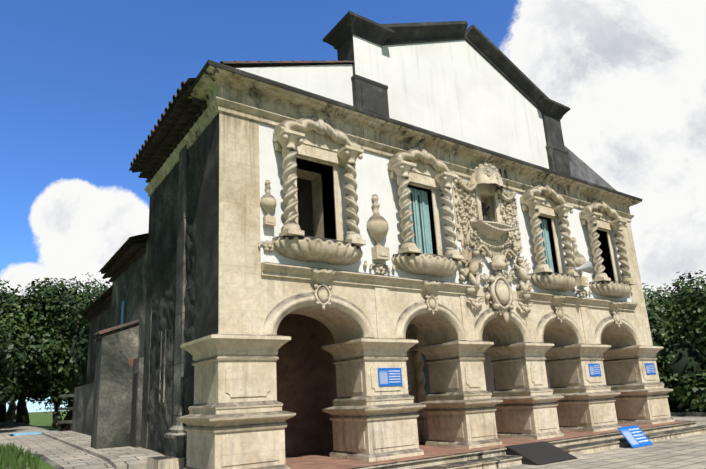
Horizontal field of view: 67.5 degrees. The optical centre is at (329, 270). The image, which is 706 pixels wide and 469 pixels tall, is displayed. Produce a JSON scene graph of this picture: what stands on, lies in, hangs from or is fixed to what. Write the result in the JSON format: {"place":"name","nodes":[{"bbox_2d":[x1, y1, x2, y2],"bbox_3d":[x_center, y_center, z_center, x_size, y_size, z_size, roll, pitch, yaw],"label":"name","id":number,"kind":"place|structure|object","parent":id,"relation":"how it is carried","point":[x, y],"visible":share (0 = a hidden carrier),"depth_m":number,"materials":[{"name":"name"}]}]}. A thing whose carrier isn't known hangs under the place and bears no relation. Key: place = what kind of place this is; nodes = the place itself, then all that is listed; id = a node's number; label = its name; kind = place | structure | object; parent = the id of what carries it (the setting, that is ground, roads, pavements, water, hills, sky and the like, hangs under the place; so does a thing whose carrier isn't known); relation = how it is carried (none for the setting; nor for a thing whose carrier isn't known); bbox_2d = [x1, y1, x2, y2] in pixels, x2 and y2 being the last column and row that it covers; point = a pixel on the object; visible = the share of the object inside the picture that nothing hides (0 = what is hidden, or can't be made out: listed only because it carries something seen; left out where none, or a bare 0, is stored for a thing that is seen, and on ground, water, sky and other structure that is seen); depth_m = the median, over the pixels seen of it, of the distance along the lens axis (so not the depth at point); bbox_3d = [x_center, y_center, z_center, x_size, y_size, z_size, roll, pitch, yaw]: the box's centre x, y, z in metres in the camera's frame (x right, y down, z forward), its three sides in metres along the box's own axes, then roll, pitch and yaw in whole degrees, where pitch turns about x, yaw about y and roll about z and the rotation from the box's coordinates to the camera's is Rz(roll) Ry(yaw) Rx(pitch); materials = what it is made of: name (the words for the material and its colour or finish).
{"place":"outdoors","nodes":[
{"label":"outdoors","id":0,"kind":"place"},
{"bbox_2d":[6,400,15,419],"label":"tree","id":1,"kind":"object","parent":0,"point":[11,413],"depth_m":51.06,"materials":[{"name":"brown plant"}]},
{"bbox_2d":[42,430,163,468],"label":"sidewalk","id":2,"kind":"structure","parent":0,"point":[128,457],"depth_m":12.77,"materials":[{"name":"beige stone"}]},
{"bbox_2d":[0,416,705,468],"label":"plaza paving","id":3,"kind":"structure","parent":0,"point":[687,452],"depth_m":12.92,"materials":[{"name":"beige stone"}]},
{"bbox_2d":[9,430,57,435],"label":"puddle","id":4,"kind":"object","parent":3,"relation":"on","point":[25,433],"visible":0.73,"depth_m":22.33,"materials":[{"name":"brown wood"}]},
{"bbox_2d":[147,421,705,468],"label":"steps","id":5,"kind":"structure","parent":3,"relation":"on","point":[494,458],"depth_m":12.13,"materials":[{"name":"stone"}]},
{"bbox_2d":[285,421,683,468],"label":"porch floor","id":6,"kind":"structure","parent":5,"relation":"on","point":[319,460],"depth_m":12.21,"materials":[{"name":"tile"}]},
{"bbox_2d":[406,323,428,441],"bbox_3d":[3.406,3.081,16.059,3.200,3.850,0.540,6,-16,-33],"label":"portal","id":7,"kind":"object","parent":6,"relation":"on","point":[415,373],"visible":0.33,"depth_m":15.41,"materials":[{"name":"wood"}]},
{"bbox_2d":[421,353,429,394],"bbox_3d":[3.300,3.569,16.140,1.440,2.950,0.060,6,-16,-33],"label":"portal door","id":8,"kind":"structure","parent":7,"relation":"in","point":[427,383],"depth_m":15.95,"materials":[{"name":"wood"}]},
{"bbox_2d":[176,334,674,468],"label":"piers","id":9,"kind":"structure","parent":6,"relation":"on","point":[236,417],"depth_m":12.38,"materials":[{"name":"stone"}]},
{"bbox_2d":[378,368,401,385],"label":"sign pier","id":10,"kind":"structure","parent":9,"relation":"attached to","point":[389,376],"depth_m":11.86,"materials":[{"name":"blue plastic"}]},
{"bbox_2d":[218,272,652,347],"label":"arcade wall","id":11,"kind":"structure","parent":9,"relation":"on","point":[247,303],"depth_m":12.48,"materials":[{"name":"stone"}]},
{"bbox_2d":[200,101,646,311],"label":"corner strips","id":12,"kind":"object","parent":11,"relation":"on","point":[239,214],"visible":0.24,"depth_m":10.84,"materials":[{"name":"stone"}]},
{"bbox_2d":[261,262,637,311],"bbox_3d":[4.587,0.647,14.652,14.420,0.280,0.470,6,-16,-33],"label":"string course","id":13,"kind":"object","parent":11,"relation":"on","point":[283,271],"visible":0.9,"depth_m":12.62,"materials":[{"name":"stone"}]},
{"bbox_2d":[259,123,631,302],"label":"wall","id":14,"kind":"structure","parent":13,"relation":"on","point":[373,175],"depth_m":12.92,"materials":[{"name":"paint"}]},
{"bbox_2d":[297,178,313,236],"bbox_3d":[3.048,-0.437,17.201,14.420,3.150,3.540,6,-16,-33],"label":"window shutter","id":15,"kind":"object","parent":14,"relation":"attached to","point":[305,206],"depth_m":12.83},
{"bbox_2d":[258,112,632,327],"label":"urns and ornaments","id":16,"kind":"object","parent":14,"relation":"attached to","point":[377,226],"visible":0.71,"depth_m":12.43,"materials":[{"name":"stone"}]},
{"bbox_2d":[273,118,635,285],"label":"window surrounds","id":17,"kind":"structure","parent":14,"relation":"attached to","point":[320,139],"depth_m":13.33,"materials":[{"name":"beige stone"}]},
{"bbox_2d":[408,187,553,272],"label":"shutters","id":18,"kind":"object","parent":17,"relation":"attached to","point":[425,218],"visible":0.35,"depth_m":13.87,"materials":[{"name":"teal wood"}]},
{"bbox_2d":[410,193,546,263],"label":"shutter gaps","id":19,"kind":"object","parent":18,"relation":"attached to","point":[422,230],"visible":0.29,"depth_m":13.74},
{"bbox_2d":[574,261,592,275],"bbox_3d":[7.829,-0.067,16.343,0.533,0.461,0.396,-8,-14,20],"label":"loudspeaker","id":20,"kind":"object","parent":17,"relation":"attached to","point":[587,266],"visible":0.98,"depth_m":16.20,"materials":[{"name":"white plastic"}]},
{"bbox_2d":[293,155,617,281],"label":"window frames","id":21,"kind":"structure","parent":14,"relation":"in","point":[335,181],"depth_m":13.71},
{"bbox_2d":[481,202,489,220],"bbox_3d":[4.475,-1.667,15.281,0.335,0.660,0.219,6,-16,-33],"label":"statue body","id":22,"kind":"object","parent":14,"relation":"on","point":[484,211],"visible":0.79,"depth_m":15.21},
{"bbox_2d":[451,162,532,323],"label":"niche carvings","id":23,"kind":"object","parent":14,"relation":"attached to","point":[470,222],"visible":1,"depth_m":14.71,"materials":[{"name":"stone"}]},
{"bbox_2d":[262,292,640,344],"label":"archivolts","id":24,"kind":"object","parent":11,"relation":"attached to","point":[279,312],"visible":0.88,"depth_m":12.88,"materials":[{"name":"stone"}]},
{"bbox_2d":[272,236,631,311],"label":"shell balconies","id":25,"kind":"structure","parent":11,"relation":"attached to","point":[319,249],"depth_m":12.71,"materials":[{"name":"stone"}]},
{"bbox_2d":[588,364,601,375],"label":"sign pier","id":26,"kind":"structure","parent":9,"relation":"attached to","point":[594,369],"depth_m":16.33,"materials":[{"name":"blue plastic"}]},
{"bbox_2d":[645,363,655,374],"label":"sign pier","id":27,"kind":"structure","parent":9,"relation":"attached to","point":[650,368],"depth_m":18.18,"materials":[{"name":"blue plastic"}]},
{"bbox_2d":[504,441,576,465],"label":"access ramp","id":28,"kind":"structure","parent":3,"relation":"on","point":[540,453],"depth_m":12.47,"materials":[{"name":"metal"}]},
{"bbox_2d":[617,425,652,447],"bbox_3d":[8.425,4.564,14.567,1.050,0.524,0.352,6,-16,-33],"label":"leaning sign","id":29,"kind":"object","parent":3,"relation":"on","point":[635,436],"visible":1,"depth_m":14.55,"materials":[{"name":"blue plastic"}]},
{"bbox_2d":[0,0,705,411],"label":"sky","id":30,"kind":"structure","parent":0,"point":[84,84],"materials":[{"name":"blue"}]},
{"bbox_2d":[173,306,550,454],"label":"porch back wall","id":31,"kind":"structure","parent":0,"point":[306,380],"depth_m":13.73,"materials":[{"name":"brown paint"}]},
{"bbox_2d":[28,411,696,430],"bbox_3d":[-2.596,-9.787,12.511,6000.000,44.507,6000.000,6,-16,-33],"label":"ground","id":32,"kind":"structure","parent":0,"point":[43,420],"depth_m":100.75,"materials":[{"name":"green plant"}]},
{"bbox_2d":[0,326,23,376],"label":"tree","id":33,"kind":"object","parent":32,"relation":"on","point":[11,336],"visible":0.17,"depth_m":28.18,"materials":[{"name":"green plant"}]},
{"bbox_2d":[0,322,28,404],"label":"tree","id":34,"kind":"object","parent":32,"relation":"on","point":[8,350],"visible":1,"depth_m":24.82,"materials":[{"name":"green plant"}]},
{"bbox_2d":[0,291,37,376],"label":"tree","id":35,"kind":"object","parent":32,"relation":"on","point":[3,309],"visible":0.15,"depth_m":33.48,"materials":[{"name":"green plant"}]},
{"bbox_2d":[0,279,56,397],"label":"tree","id":36,"kind":"object","parent":32,"relation":"on","point":[12,289],"visible":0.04,"depth_m":34.74,"materials":[{"name":"green plant"}]},
{"bbox_2d":[0,373,60,421],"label":"tree","id":37,"kind":"object","parent":32,"relation":"on","point":[3,408],"visible":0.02,"depth_m":40.99,"materials":[{"name":"green plant"}]},
{"bbox_2d":[0,286,72,397],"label":"tree","id":38,"kind":"object","parent":32,"relation":"on","point":[21,324],"visible":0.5,"depth_m":31.31,"materials":[{"name":"green plant"}]},
{"bbox_2d":[24,452,63,468],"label":"curb","id":39,"kind":"structure","parent":32,"relation":"on","point":[53,464],"depth_m":11.26,"materials":[{"name":"grey concrete"}]},
{"bbox_2d":[18,455,54,468],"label":"grass patch","id":40,"kind":"object","parent":39,"relation":"on","point":[43,465],"depth_m":11.12,"materials":[{"name":"green plant"}]},
{"bbox_2d":[0,442,40,468],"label":"grass","id":41,"kind":"structure","parent":40,"relation":"on","point":[11,456],"depth_m":10.88,"materials":[{"name":"green plant"}]},
{"bbox_2d":[7,278,88,423],"bbox_3d":[-23.203,5.982,40.747,11.590,11.501,10.197,6,-16,-33],"label":"tree","id":42,"kind":"object","parent":32,"relation":"on","point":[22,414],"visible":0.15,"depth_m":39.25,"materials":[{"name":"green plant"}]},
{"bbox_2d":[14,277,111,430],"bbox_3d":[-14.842,5.333,32.847,8.666,9.871,8.230,6,-16,-33],"label":"tree","id":43,"kind":"object","parent":32,"relation":"on","point":[73,374],"visible":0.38,"depth_m":31.83,"materials":[{"name":"green plant"}]},
{"bbox_2d":[22,272,103,429],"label":"tree","id":44,"kind":"object","parent":32,"relation":"on","point":[68,416],"visible":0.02,"depth_m":43.75,"materials":[{"name":"green plant"}]},
{"bbox_2d":[45,290,83,427],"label":"tree","id":45,"kind":"object","parent":32,"relation":"on","point":[55,420],"depth_m":51.37,"materials":[{"name":"green plant"}]},
{"bbox_2d":[64,282,107,404],"bbox_3d":[-14.098,5.516,38.996,10.257,12.429,9.017,6,-16,-33],"label":"tree","id":46,"kind":"object","parent":32,"relation":"on","point":[83,303],"depth_m":38.71,"materials":[{"name":"green plant"}]},
{"bbox_2d":[57,240,147,448],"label":"convent walls","id":47,"kind":"structure","parent":32,"relation":"on","point":[115,362],"depth_m":14.52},
{"bbox_2d":[83,299,136,447],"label":"convent openings","id":48,"kind":"object","parent":47,"relation":"in","point":[133,419],"visible":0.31,"depth_m":14.17,"materials":[{"name":"black"}]},
{"bbox_2d":[99,301,124,336],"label":"convent shutters","id":49,"kind":"object","parent":48,"relation":"in","point":[122,314],"visible":0.17,"depth_m":16.68,"materials":[{"name":"blue wood"}]},
{"bbox_2d":[79,233,147,315],"bbox_3d":[-7.241,0.117,20.800,4.050,1.630,12.200,6,-16,-33],"label":"roof edge","id":50,"kind":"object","parent":47,"relation":"on","point":[119,250],"depth_m":16.68,"materials":[{"name":"brown tile"}]},
{"bbox_2d":[81,235,147,342],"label":"convent roof tiles","id":51,"kind":"object","parent":47,"relation":"on","point":[127,256],"visible":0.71,"depth_m":16.55,"materials":[{"name":"tile"}]},
{"bbox_2d":[145,112,197,467],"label":"side wall","id":52,"kind":"structure","parent":32,"relation":"on","point":[160,418],"depth_m":12.73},
{"bbox_2d":[144,87,633,221],"bbox_3d":[3.008,-2.257,17.567,16.480,0.560,5.560,6,-16,-33],"label":"architrave","id":53,"kind":"object","parent":52,"relation":"attached to","point":[270,113],"visible":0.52,"depth_m":13.06,"materials":[{"name":"stone"}]},
{"bbox_2d":[129,78,194,170],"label":"roof planes","id":54,"kind":"object","parent":53,"relation":"on","point":[189,81],"visible":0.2,"depth_m":12.69,"materials":[{"name":"brown tile"}]},
{"bbox_2d":[131,60,352,182],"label":"roof tiles","id":55,"kind":"object","parent":54,"relation":"on","point":[164,142],"depth_m":12.79,"materials":[{"name":"brown tile"}]},
{"bbox_2d":[237,11,570,175],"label":"gable","id":56,"kind":"structure","parent":53,"relation":"on","point":[464,91],"depth_m":15.39,"materials":[{"name":"white paint"}]},
{"bbox_2d":[564,145,616,190],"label":"roof","id":57,"kind":"structure","parent":56,"relation":"attached to","point":[580,169],"depth_m":18.85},
{"bbox_2d":[188,59,642,206],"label":"cornice","id":58,"kind":"structure","parent":53,"relation":"on","point":[211,80],"depth_m":13.14,"materials":[{"name":"stone"}]},
{"bbox_2d":[220,86,629,213],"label":"frieze blocks","id":59,"kind":"structure","parent":53,"relation":"attached to","point":[239,97],"depth_m":11.46,"materials":[{"name":"stone"}]},
{"bbox_2d":[141,113,218,457],"bbox_3d":[-3.542,0.565,12.367,0.539,8.450,5.323,5,-15,-29],"label":"ashlar","id":60,"kind":"object","parent":32,"relation":"on","point":[207,269],"visible":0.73,"depth_m":11.36,"materials":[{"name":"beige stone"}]},
{"bbox_2d":[161,330,164,401],"bbox_3d":[-3.980,2.269,12.633,0.030,1.700,0.260,6,-16,-33],"label":"side slit","id":61,"kind":"object","parent":60,"relation":"attached to","point":[163,333],"visible":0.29,"depth_m":12.69,"materials":[{"name":"black"}]},
{"bbox_2d":[642,282,704,352],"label":"tree","id":62,"kind":"object","parent":32,"relation":"on","point":[655,292],"visible":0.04,"depth_m":39.43,"materials":[{"name":"green plant"}]},
{"bbox_2d":[642,278,705,412],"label":"tree","id":63,"kind":"object","parent":32,"relation":"on","point":[681,367],"visible":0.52,"depth_m":27.98,"materials":[{"name":"green plant"}]},
{"bbox_2d":[656,324,704,411],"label":"tree","id":64,"kind":"object","parent":32,"relation":"on","point":[680,337],"depth_m":32.28,"materials":[{"name":"green plant"}]},
{"bbox_2d":[656,270,705,411],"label":"tree","id":65,"kind":"object","parent":32,"relation":"on","point":[677,282],"visible":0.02,"depth_m":34.66,"materials":[{"name":"green plant"}]},
{"bbox_2d":[670,412,705,416],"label":"wall","id":66,"kind":"structure","parent":32,"relation":"on","point":[692,414],"depth_m":25.58,"materials":[{"name":"grey stone"}]}
]}

